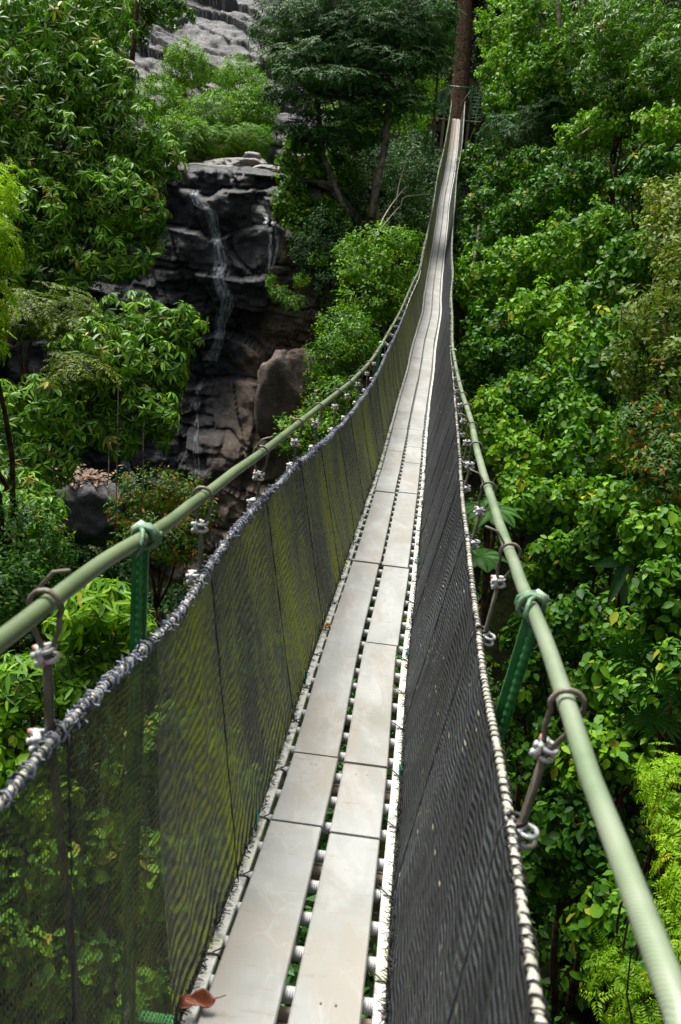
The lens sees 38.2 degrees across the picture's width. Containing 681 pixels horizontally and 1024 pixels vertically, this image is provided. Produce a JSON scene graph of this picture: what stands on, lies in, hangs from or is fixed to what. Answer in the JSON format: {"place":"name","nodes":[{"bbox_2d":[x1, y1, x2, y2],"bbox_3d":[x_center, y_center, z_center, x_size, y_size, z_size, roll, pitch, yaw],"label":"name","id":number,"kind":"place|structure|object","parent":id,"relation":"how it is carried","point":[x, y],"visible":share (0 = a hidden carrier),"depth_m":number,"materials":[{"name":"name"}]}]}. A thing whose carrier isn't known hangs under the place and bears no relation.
{"place":"outdoors","nodes":[
{"label":"outdoors","id":0,"kind":"place"},
{"bbox_2d":[2,155,386,589],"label":"cliff","id":1,"kind":"structure","parent":0,"point":[223,253],"depth_m":26.36,"materials":[{"name":"stone"}]},
{"bbox_2d":[223,157,267,166],"bbox_3d":[-3.037,-11.147,31.500,1.412,0.432,1.007,5,20,0],"label":"rock","id":2,"kind":"object","parent":1,"relation":"on","point":[242,162],"visible":0.54,"depth_m":31.10,"materials":[{"name":"stone"}]},
{"bbox_2d":[243,151,260,159],"bbox_3d":[-2.835,-11.329,31.606,0.572,0.475,0.534,5,20,0],"label":"rock","id":3,"kind":"object","parent":2,"relation":"on","point":[248,154],"visible":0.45,"depth_m":31.35,"materials":[{"name":"stone"}]},
{"bbox_2d":[251,203,279,225],"bbox_3d":[-2.095,-8.258,27.376,1.670,0.645,1.226,5,20,0],"label":"rock","id":4,"kind":"object","parent":1,"relation":"on","point":[260,214],"visible":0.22,"depth_m":26.89,"materials":[{"name":"stone"}]},
{"bbox_2d":[254,348,316,443],"bbox_3d":[-1.386,-2.922,24.913,1.530,2.441,1.229,5,20,0],"label":"rock outcrop","id":5,"kind":"object","parent":1,"relation":"on","point":[281,378],"visible":0.72,"depth_m":24.41,"materials":[{"name":"stone"}]},
{"bbox_2d":[263,247,327,310],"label":"cliff plant","id":6,"kind":"object","parent":1,"relation":"on","point":[300,284],"visible":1,"depth_m":24.75,"materials":[{"name":"green plant"}]},
{"bbox_2d":[234,323,374,336],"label":"leaf litter","id":7,"kind":"object","parent":1,"relation":"on","point":[285,330],"visible":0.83,"depth_m":26.78,"materials":[{"name":"plant"}]},
{"bbox_2d":[271,125,361,235],"bbox_3d":[-0.766,-7.685,27.546,2.517,5.975,2.953,5,20,0],"label":"bushy tree","id":8,"kind":"object","parent":1,"relation":"on","point":[311,166],"visible":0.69,"depth_m":26.48,"materials":[{"name":"green plant"}]},
{"bbox_2d":[245,0,398,231],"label":"layered tree","id":9,"kind":"object","parent":1,"relation":"on","point":[309,48],"visible":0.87,"depth_m":25.59,"materials":[{"name":"green plant"}]},
{"bbox_2d":[284,162,370,309],"bbox_3d":[-0.417,-5.924,26.981,2.253,6.985,4.368,5,20,0],"label":"bushy tree","id":10,"kind":"object","parent":1,"relation":"on","point":[318,243],"visible":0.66,"depth_m":25.50,"materials":[{"name":"green plant"}]},
{"bbox_2d":[86,0,335,173],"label":"rock slope","id":11,"kind":"structure","parent":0,"point":[218,31],"depth_m":39.25,"materials":[{"name":"stone"}]},
{"bbox_2d":[267,131,287,146],"bbox_3d":[-1.957,-12.799,33.984,1.151,0.693,1.027,5,20,0],"label":"rock","id":12,"kind":"object","parent":11,"relation":"on","point":[281,142],"visible":0.18,"depth_m":33.59,"materials":[{"name":"stone"}]},
{"bbox_2d":[260,326,298,353],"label":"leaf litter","id":13,"kind":"object","parent":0,"point":[280,343],"visible":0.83,"depth_m":26.84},
{"bbox_2d":[0,0,680,1023],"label":"ground","id":14,"kind":"structure","parent":0,"point":[504,608],"depth_m":18.32,"materials":[{"name":"plant"}]},
{"bbox_2d":[0,156,26,1016],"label":"feathery tree","id":15,"kind":"object","parent":14,"relation":"on","point":[6,195],"visible":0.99,"depth_m":8.71,"materials":[{"name":"green plant"}]},
{"bbox_2d":[0,485,79,936],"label":"leafy shrub","id":16,"kind":"object","parent":14,"relation":"on","point":[34,560],"visible":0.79,"depth_m":9.32,"materials":[{"name":"green plant"}]},
{"bbox_2d":[0,685,86,1018],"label":"leafy shrub","id":17,"kind":"object","parent":14,"relation":"on","point":[10,762],"visible":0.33,"depth_m":7.08,"materials":[{"name":"green plant"}]},
{"bbox_2d":[0,281,121,398],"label":"feathery tree","id":18,"kind":"object","parent":14,"relation":"on","point":[25,317],"visible":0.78,"depth_m":11.92,"materials":[{"name":"green plant"}]},
{"bbox_2d":[115,378,118,543],"bbox_3d":[-2.637,-0.605,11.601,0.016,1.853,0.698,1,20,-11],"label":"aerial root","id":19,"kind":"object","parent":18,"relation":"hanging from","point":[116,457],"visible":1,"depth_m":11.59,"materials":[{"name":"brown plant"}]},
{"bbox_2d":[0,802,125,1023],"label":"leafy shrub","id":20,"kind":"object","parent":14,"relation":"on","point":[80,894],"visible":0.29,"depth_m":6.79,"materials":[{"name":"green plant"}]},
{"bbox_2d":[0,636,128,972],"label":"rosette shrub","id":21,"kind":"object","parent":14,"relation":"on","point":[88,671],"visible":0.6,"depth_m":7.39,"materials":[{"name":"green plant"}]},
{"bbox_2d":[37,468,124,546],"bbox_3d":[-5.206,-0.086,19.618,1.737,1.498,1.422,5,20,0],"label":"rock outcrop","id":22,"kind":"object","parent":14,"relation":"on","point":[87,521],"visible":0.62,"depth_m":19.05,"materials":[{"name":"stone"}]},
{"bbox_2d":[52,464,120,487],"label":"leaf litter","id":23,"kind":"object","parent":22,"relation":"on","point":[84,476],"visible":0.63,"depth_m":19.23,"materials":[{"name":"plant"}]},
{"bbox_2d":[0,45,169,487],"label":"undergrowth","id":24,"kind":"object","parent":14,"relation":"on","point":[73,150],"visible":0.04,"depth_m":26.42,"materials":[{"name":"green plant"}]},
{"bbox_2d":[0,862,175,1023],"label":"leafy shrub","id":25,"kind":"object","parent":14,"relation":"on","point":[146,909],"visible":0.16,"depth_m":7.02,"materials":[{"name":"green plant"}]},
{"bbox_2d":[0,0,189,315],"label":"broadleaf tree","id":26,"kind":"object","parent":14,"relation":"on","point":[144,158],"visible":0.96,"depth_m":14.44,"materials":[{"name":"green plant"}]},
{"bbox_2d":[57,26,134,68],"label":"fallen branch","id":27,"kind":"object","parent":14,"relation":"on","point":[132,63],"visible":0.1,"depth_m":26.89,"materials":[{"name":"grey wood"}]},
{"bbox_2d":[42,575,158,889],"bbox_3d":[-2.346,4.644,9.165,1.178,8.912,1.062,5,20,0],"label":"rosette shrub","id":28,"kind":"object","parent":14,"relation":"on","point":[89,614],"visible":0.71,"depth_m":7.47,"materials":[{"name":"green plant"}]},
{"bbox_2d":[0,290,209,539],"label":"broadleaf tree","id":29,"kind":"object","parent":14,"relation":"on","point":[66,424],"visible":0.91,"depth_m":11.78,"materials":[{"name":"green plant"}]},
{"bbox_2d":[107,442,110,484],"bbox_3d":[-2.686,-0.563,11.401,0.025,0.475,0.184,3,20,-5],"label":"aerial root","id":30,"kind":"object","parent":29,"relation":"hanging from","point":[108,461],"visible":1,"depth_m":11.39,"materials":[{"name":"brown plant"}]},
{"bbox_2d":[141,421,144,516],"bbox_3d":[-2.369,-0.518,11.802,0.028,1.097,0.416,2,20,-9],"label":"aerial root","id":31,"kind":"object","parent":29,"relation":"hanging from","point":[143,467],"visible":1,"depth_m":11.80,"materials":[{"name":"brown plant"}]},
{"bbox_2d":[54,0,198,139],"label":"broadleaf tree","id":32,"kind":"object","parent":14,"relation":"on","point":[149,10],"visible":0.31,"depth_m":29.81,"materials":[{"name":"green plant"}]},
{"bbox_2d":[130,0,139,61],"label":"slim tree","id":33,"kind":"object","parent":14,"relation":"on","point":[135,18],"visible":0.66,"depth_m":28.34,"materials":[{"name":"brown plant"}]},
{"bbox_2d":[103,462,219,730],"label":"rusty shrub","id":34,"kind":"object","parent":14,"relation":"on","point":[170,503],"visible":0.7,"depth_m":15.77,"materials":[{"name":"green plant"}]},
{"bbox_2d":[131,34,217,159],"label":"bright bush","id":35,"kind":"object","parent":14,"relation":"on","point":[181,82],"visible":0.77,"depth_m":34.05,"materials":[{"name":"green plant"}]},
{"bbox_2d":[1,413,374,1014],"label":"undergrowth","id":36,"kind":"object","parent":14,"relation":"on","point":[166,602],"visible":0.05,"depth_m":19.35,"materials":[{"name":"green plant"}]},
{"bbox_2d":[98,633,294,1011],"bbox_3d":[-1.572,4.818,11.364,2.198,6.716,4.476,5,20,0],"label":"leafy shrub","id":37,"kind":"object","parent":14,"relation":"on","point":[160,868],"visible":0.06,"depth_m":9.71,"materials":[{"name":"green plant"}]},
{"bbox_2d":[203,158,225,164],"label":"rock","id":38,"kind":"object","parent":14,"relation":"on","point":[219,161],"visible":0.15,"depth_m":31.65,"materials":[{"name":"stone"}]},
{"bbox_2d":[165,122,278,163],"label":"bright bush","id":39,"kind":"object","parent":14,"relation":"on","point":[233,147],"visible":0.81,"depth_m":32.21,"materials":[{"name":"green plant"}]},
{"bbox_2d":[175,50,280,144],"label":"bright bush","id":40,"kind":"object","parent":14,"relation":"on","point":[237,113],"visible":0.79,"depth_m":33.69,"materials":[{"name":"green plant"}]},
{"bbox_2d":[269,300,382,621],"bbox_3d":[-0.330,-0.527,20.454,1.799,7.407,3.569,9,20,11],"label":"leafy shrub","id":41,"kind":"object","parent":14,"relation":"on","point":[337,341],"visible":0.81,"depth_m":19.74,"materials":[{"name":"green plant"}]},
{"bbox_2d":[209,654,451,1018],"bbox_3d":[-0.175,5.269,9.982,1.811,6.767,5.517,8,20,7],"label":"leafy shrub","id":42,"kind":"object","parent":14,"relation":"on","point":[292,977],"visible":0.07,"depth_m":8.65,"materials":[{"name":"green plant"}]},
{"bbox_2d":[0,101,680,1023],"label":"suspension bridge","id":43,"kind":"structure","parent":14,"relation":"on","point":[248,953],"depth_m":2.19,"materials":[{"name":"grey metal"}]},
{"bbox_2d":[179,988,225,1008],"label":"dried leaf","id":44,"kind":"object","parent":43,"relation":"on","point":[203,997],"visible":1,"depth_m":1.78,"materials":[{"name":"plant"}]},
{"bbox_2d":[324,621,330,628],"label":"fallen leaf","id":45,"kind":"object","parent":43,"relation":"on","point":[327,625],"visible":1,"depth_m":4.08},
{"bbox_2d":[1,0,680,229],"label":"undergrowth","id":46,"kind":"object","parent":14,"relation":"on","point":[459,194],"visible":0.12,"depth_m":40.23,"materials":[{"name":"green plant"}]},
{"bbox_2d":[264,7,449,162],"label":"leafy shrub","id":47,"kind":"object","parent":14,"relation":"on","point":[423,123],"visible":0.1,"depth_m":32.69,"materials":[{"name":"green plant"}]},
{"bbox_2d":[328,218,423,500],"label":"leafy shrub","id":48,"kind":"object","parent":14,"relation":"on","point":[381,291],"visible":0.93,"depth_m":22.15,"materials":[{"name":"green plant"}]},
{"bbox_2d":[345,156,425,250],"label":"bare branch","id":49,"kind":"object","parent":48,"relation":"attached to","point":[396,201],"visible":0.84,"depth_m":24.81,"materials":[{"name":"brown wood"}]},
{"bbox_2d":[326,115,441,242],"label":"leafy shrub","id":50,"kind":"object","parent":14,"relation":"on","point":[394,165],"visible":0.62,"depth_m":29.73,"materials":[{"name":"green plant"}]},
{"bbox_2d":[307,0,464,219],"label":"layered tree","id":51,"kind":"object","parent":14,"relation":"on","point":[417,32],"visible":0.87,"depth_m":25.20,"materials":[{"name":"green plant"}]},
{"bbox_2d":[431,27,440,153],"bbox_3d":[2.577,-11.364,26.494,0.265,3.215,0.072,16,23,27],"label":"liana","id":52,"kind":"object","parent":51,"relation":"hanging from","point":[433,127],"visible":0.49,"depth_m":26.71,"materials":[{"name":"brown plant"}]},
{"bbox_2d":[432,84,482,149],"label":"viewing platform","id":53,"kind":"structure","parent":14,"relation":"on","point":[468,122],"depth_m":46.81,"materials":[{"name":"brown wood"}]},
{"bbox_2d":[449,0,472,136],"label":"tree trunk","id":54,"kind":"object","parent":14,"relation":"on","point":[461,72],"visible":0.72,"depth_m":48.68,"materials":[{"name":"brown plant"}]},
{"bbox_2d":[417,546,506,967],"bbox_3d":[1.326,3.444,12.098,0.649,6.398,0.572,-15,28,-43],"label":"tree fern","id":55,"kind":"object","parent":14,"relation":"on","point":[482,555],"visible":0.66,"depth_m":11.00,"materials":[{"name":"green plant"}]},
{"bbox_2d":[433,0,507,28],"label":"wood","id":56,"kind":"object","parent":14,"relation":"on","point":[498,1],"visible":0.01,"depth_m":54.21,"materials":[{"name":"green plant"}]},
{"bbox_2d":[471,226,479,276],"bbox_3d":[3.352,-6.451,24.499,0.096,1.239,1.559,7,20,6],"label":"slim tree","id":57,"kind":"object","parent":14,"relation":"on","point":[477,239],"visible":0.47,"depth_m":24.78,"materials":[{"name":"brown plant"}]},
{"bbox_2d":[437,500,522,901],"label":"tree fern","id":58,"kind":"object","parent":14,"relation":"on","point":[487,520],"visible":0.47,"depth_m":11.56,"materials":[{"name":"plant"}]},
{"bbox_2d":[453,185,529,278],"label":"leafy shrub","id":59,"kind":"object","parent":14,"relation":"on","point":[491,234],"visible":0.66,"depth_m":27.09,"materials":[{"name":"green plant"}]},
{"bbox_2d":[455,295,544,521],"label":"leafy shrub","id":60,"kind":"object","parent":14,"relation":"on","point":[501,353],"visible":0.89,"depth_m":17.96,"materials":[{"name":"green plant"}]},
{"bbox_2d":[459,384,563,579],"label":"leafy shrub","id":61,"kind":"object","parent":14,"relation":"on","point":[504,446],"visible":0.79,"depth_m":14.18,"materials":[{"name":"green plant"}]},
{"bbox_2d":[452,235,576,381],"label":"leafy shrub","id":62,"kind":"object","parent":14,"relation":"on","point":[491,279],"visible":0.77,"depth_m":20.91,"materials":[{"name":"green plant"}]},
{"bbox_2d":[473,0,555,130],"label":"leafy tree","id":63,"kind":"object","parent":14,"relation":"on","point":[492,49],"visible":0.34,"depth_m":38.16,"materials":[{"name":"green plant"}]},
{"bbox_2d":[455,137,576,202],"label":"leafy shrub","id":64,"kind":"object","parent":14,"relation":"on","point":[496,173],"visible":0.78,"depth_m":30.64,"materials":[{"name":"green plant"}]},
{"bbox_2d":[470,94,587,168],"bbox_3d":[5.654,-11.335,31.812,3.151,3.883,6.917,1,20,-12],"label":"layered tree","id":65,"kind":"object","parent":14,"relation":"on","point":[548,121],"visible":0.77,"depth_m":29.53,"materials":[{"name":"green plant"}]},
{"bbox_2d":[496,612,567,917],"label":"leafy shrub","id":66,"kind":"object","parent":14,"relation":"on","point":[530,699],"visible":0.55,"depth_m":10.74,"materials":[{"name":"green plant"}]},
{"bbox_2d":[386,43,680,1023],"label":"undergrowth","id":67,"kind":"object","parent":14,"relation":"on","point":[632,795],"visible":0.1,"depth_m":15.29,"materials":[{"name":"green plant"}]},
{"bbox_2d":[481,356,588,549],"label":"leafy shrub","id":68,"kind":"object","parent":14,"relation":"on","point":[532,391],"visible":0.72,"depth_m":15.42,"materials":[{"name":"green plant"}]},
{"bbox_2d":[537,2,545,57],"bbox_3d":[6.101,-15.197,29.977,0.191,2.641,1.143,-4,22,-23],"label":"slim tree","id":69,"kind":"object","parent":14,"relation":"on","point":[540,24],"visible":0.41,"depth_m":29.91,"materials":[{"name":"brown plant"}]},
{"bbox_2d":[481,68,605,166],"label":"leafy shrub","id":70,"kind":"object","parent":14,"relation":"on","point":[500,106],"visible":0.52,"depth_m":31.42,"materials":[{"name":"green plant"}]},
{"bbox_2d":[499,0,596,187],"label":"leafy tree","id":71,"kind":"object","parent":14,"relation":"on","point":[531,55],"visible":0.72,"depth_m":29.39,"materials":[{"name":"green plant"}]},
{"bbox_2d":[492,459,608,756],"bbox_3d":[2.529,1.596,13.631,1.433,4.977,1.753,5,20,0],"label":"leafy shrub","id":72,"kind":"object","parent":14,"relation":"on","point":[550,507],"visible":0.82,"depth_m":12.38,"materials":[{"name":"green plant"}]},
{"bbox_2d":[496,273,612,461],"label":"leafy shrub","id":73,"kind":"object","parent":14,"relation":"on","point":[537,321],"visible":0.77,"depth_m":17.20,"materials":[{"name":"green plant"}]},
{"bbox_2d":[493,158,618,291],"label":"leafy shrub","id":74,"kind":"object","parent":14,"relation":"on","point":[575,183],"visible":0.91,"depth_m":23.76,"materials":[{"name":"green plant"}]},
{"bbox_2d":[555,0,563,48],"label":"slim tree","id":75,"kind":"object","parent":14,"relation":"on","point":[558,16],"visible":0.69,"depth_m":28.93,"materials":[{"name":"brown plant"}]},
{"bbox_2d":[515,584,626,894],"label":"leafy shrub","id":76,"kind":"object","parent":14,"relation":"on","point":[561,623],"visible":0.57,"depth_m":10.50,"materials":[{"name":"green plant"}]},
{"bbox_2d":[507,505,635,802],"bbox_3d":[2.587,2.047,12.060,1.142,4.746,1.363,-3,22,-22],"label":"leafy shrub","id":77,"kind":"object","parent":14,"relation":"on","point":[551,569],"visible":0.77,"depth_m":11.37,"materials":[{"name":"green plant"}]},
{"bbox_2d":[506,784,643,1022],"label":"leafy shrub","id":78,"kind":"object","parent":14,"relation":"on","point":[579,847],"visible":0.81,"depth_m":9.43,"materials":[{"name":"green plant"}]},
{"bbox_2d":[581,0,587,80],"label":"slim tree","id":79,"kind":"object","parent":14,"relation":"on","point":[584,31],"visible":0.13,"depth_m":27.94,"materials":[{"name":"brown plant"}]},
{"bbox_2d":[529,194,644,371],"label":"leafy shrub","id":80,"kind":"object","parent":14,"relation":"on","point":[603,228],"visible":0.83,"depth_m":18.64,"materials":[{"name":"green plant"}]},
{"bbox_2d":[536,377,639,613],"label":"leafy shrub","id":81,"kind":"object","parent":14,"relation":"on","point":[575,436],"visible":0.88,"depth_m":13.30,"materials":[{"name":"green plant"}]},
{"bbox_2d":[554,701,669,1013],"bbox_3d":[2.330,3.781,9.608,0.869,4.218,1.307,5,20,0],"label":"leafy shrub","id":82,"kind":"object","parent":14,"relation":"on","point":[616,751],"visible":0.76,"depth_m":8.87,"materials":[{"name":"green plant"}]},
{"bbox_2d":[569,302,654,488],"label":"leafy shrub","id":83,"kind":"object","parent":14,"relation":"on","point":[596,381],"visible":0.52,"depth_m":14.50,"materials":[{"name":"green plant"}]},
{"bbox_2d":[552,101,680,218],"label":"leafy tree","id":84,"kind":"object","parent":14,"relation":"on","point":[603,129],"visible":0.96,"depth_m":21.88,"materials":[{"name":"green plant"}]},
{"bbox_2d":[557,126,593,153],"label":"bare branch","id":85,"kind":"object","parent":84,"relation":"attached to","point":[587,130],"visible":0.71,"depth_m":23.49,"materials":[{"name":"grey wood"}]},
{"bbox_2d":[554,0,680,206],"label":"broadleaf tree","id":86,"kind":"object","parent":14,"relation":"on","point":[604,35],"visible":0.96,"depth_m":21.58,"materials":[{"name":"green plant"}]},
{"bbox_2d":[558,859,680,1023],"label":"leafy shrub","id":87,"kind":"object","parent":14,"relation":"on","point":[585,924],"visible":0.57,"depth_m":8.36,"materials":[{"name":"green plant"}]},
{"bbox_2d":[574,227,667,372],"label":"leafy shrub","id":88,"kind":"object","parent":14,"relation":"on","point":[634,270],"visible":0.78,"depth_m":16.32,"materials":[{"name":"green plant"}]},
{"bbox_2d":[579,928,662,1023],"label":"lime shrub","id":89,"kind":"object","parent":14,"relation":"on","point":[618,974],"visible":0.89,"depth_m":7.01,"materials":[{"name":"green plant"}]},
{"bbox_2d":[570,48,676,204],"bbox_3d":[6.265,-8.231,23.158,1.939,4.972,2.608,2,20,-7],"label":"broadleaf tree","id":90,"kind":"object","parent":14,"relation":"on","point":[608,92],"visible":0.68,"depth_m":22.31,"materials":[{"name":"green plant"}]},
{"bbox_2d":[567,637,680,970],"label":"leafy shrub","id":91,"kind":"object","parent":14,"relation":"on","point":[592,681],"visible":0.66,"depth_m":8.91,"materials":[{"name":"green plant"}]},
{"bbox_2d":[577,473,680,797],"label":"leafy shrub","id":92,"kind":"object","parent":14,"relation":"on","point":[640,528],"visible":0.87,"depth_m":10.06,"materials":[{"name":"green plant"}]},
{"bbox_2d":[590,555,669,662],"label":"banana plant","id":93,"kind":"object","parent":14,"relation":"on","point":[619,586],"visible":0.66,"depth_m":10.19,"materials":[{"name":"green plant"}]},
{"bbox_2d":[604,631,660,721],"bbox_3d":[2.692,1.629,9.081,0.684,1.200,0.187,5,20,0],"label":"fan palm","id":94,"kind":"object","parent":14,"relation":"on","point":[635,656],"visible":0.6,"depth_m":8.96,"materials":[{"name":"green plant"}]},
{"bbox_2d":[592,554,680,880],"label":"leafy shrub","id":95,"kind":"object","parent":14,"relation":"on","point":[664,603],"visible":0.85,"depth_m":9.53,"materials":[{"name":"green plant"}]},
{"bbox_2d":[597,264,680,611],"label":"fine leaved tree","id":96,"kind":"object","parent":14,"relation":"on","point":[662,372],"visible":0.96,"depth_m":11.81,"materials":[{"name":"green plant"}]},
{"bbox_2d":[601,393,680,678],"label":"leafy shrub","id":97,"kind":"object","parent":14,"relation":"on","point":[649,457],"visible":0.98,"depth_m":10.72,"materials":[{"name":"green plant"}]},
{"bbox_2d":[605,143,680,258],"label":"leafy shrub","id":98,"kind":"object","parent":14,"relation":"on","point":[625,186],"visible":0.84,"depth_m":17.06,"materials":[{"name":"green plant"}]},
{"bbox_2d":[615,742,680,1019],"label":"lime shrub","id":99,"kind":"object","parent":14,"relation":"on","point":[664,805],"visible":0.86,"depth_m":6.58,"materials":[{"name":"green plant"}]},
{"bbox_2d":[618,704,680,805],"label":"fan palm","id":100,"kind":"object","parent":14,"relation":"on","point":[662,720],"visible":0.82,"depth_m":8.40,"materials":[{"name":"green plant"}]},
{"bbox_2d":[626,829,680,1023],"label":"lime shrub","id":101,"kind":"object","parent":14,"relation":"on","point":[668,919],"visible":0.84,"depth_m":5.98,"materials":[{"name":"green plant"}]},
{"bbox_2d":[627,667,680,765],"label":"fan palm","id":102,"kind":"object","parent":14,"relation":"on","point":[668,704],"visible":0.69,"depth_m":8.37,"materials":[{"name":"green plant"}]},
{"bbox_2d":[631,172,680,482],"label":"fine leaved tree","id":103,"kind":"object","parent":14,"relation":"on","point":[658,207],"visible":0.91,"depth_m":13.02,"materials":[{"name":"green plant"}]},
{"label":"stream pool","id":104,"kind":"structure","parent":0,"visible":0},
{"bbox_2d":[189,163,231,166],"bbox_3d":[-3.875,-10.588,30.582,1.872,0.434,1.216,5,20,0],"label":"rock","id":105,"kind":"object","parent":104,"relation":"on","point":[203,164],"visible":0.24,"depth_m":30.16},
{"bbox_2d":[254,164,283,173],"bbox_3d":[-2.253,-10.769,31.002,1.215,0.334,0.984,5,20,0],"label":"rock","id":106,"kind":"object","parent":104,"relation":"on","point":[272,168],"visible":0.41,"depth_m":30.58,"materials":[{"name":"stone"}]}
]}

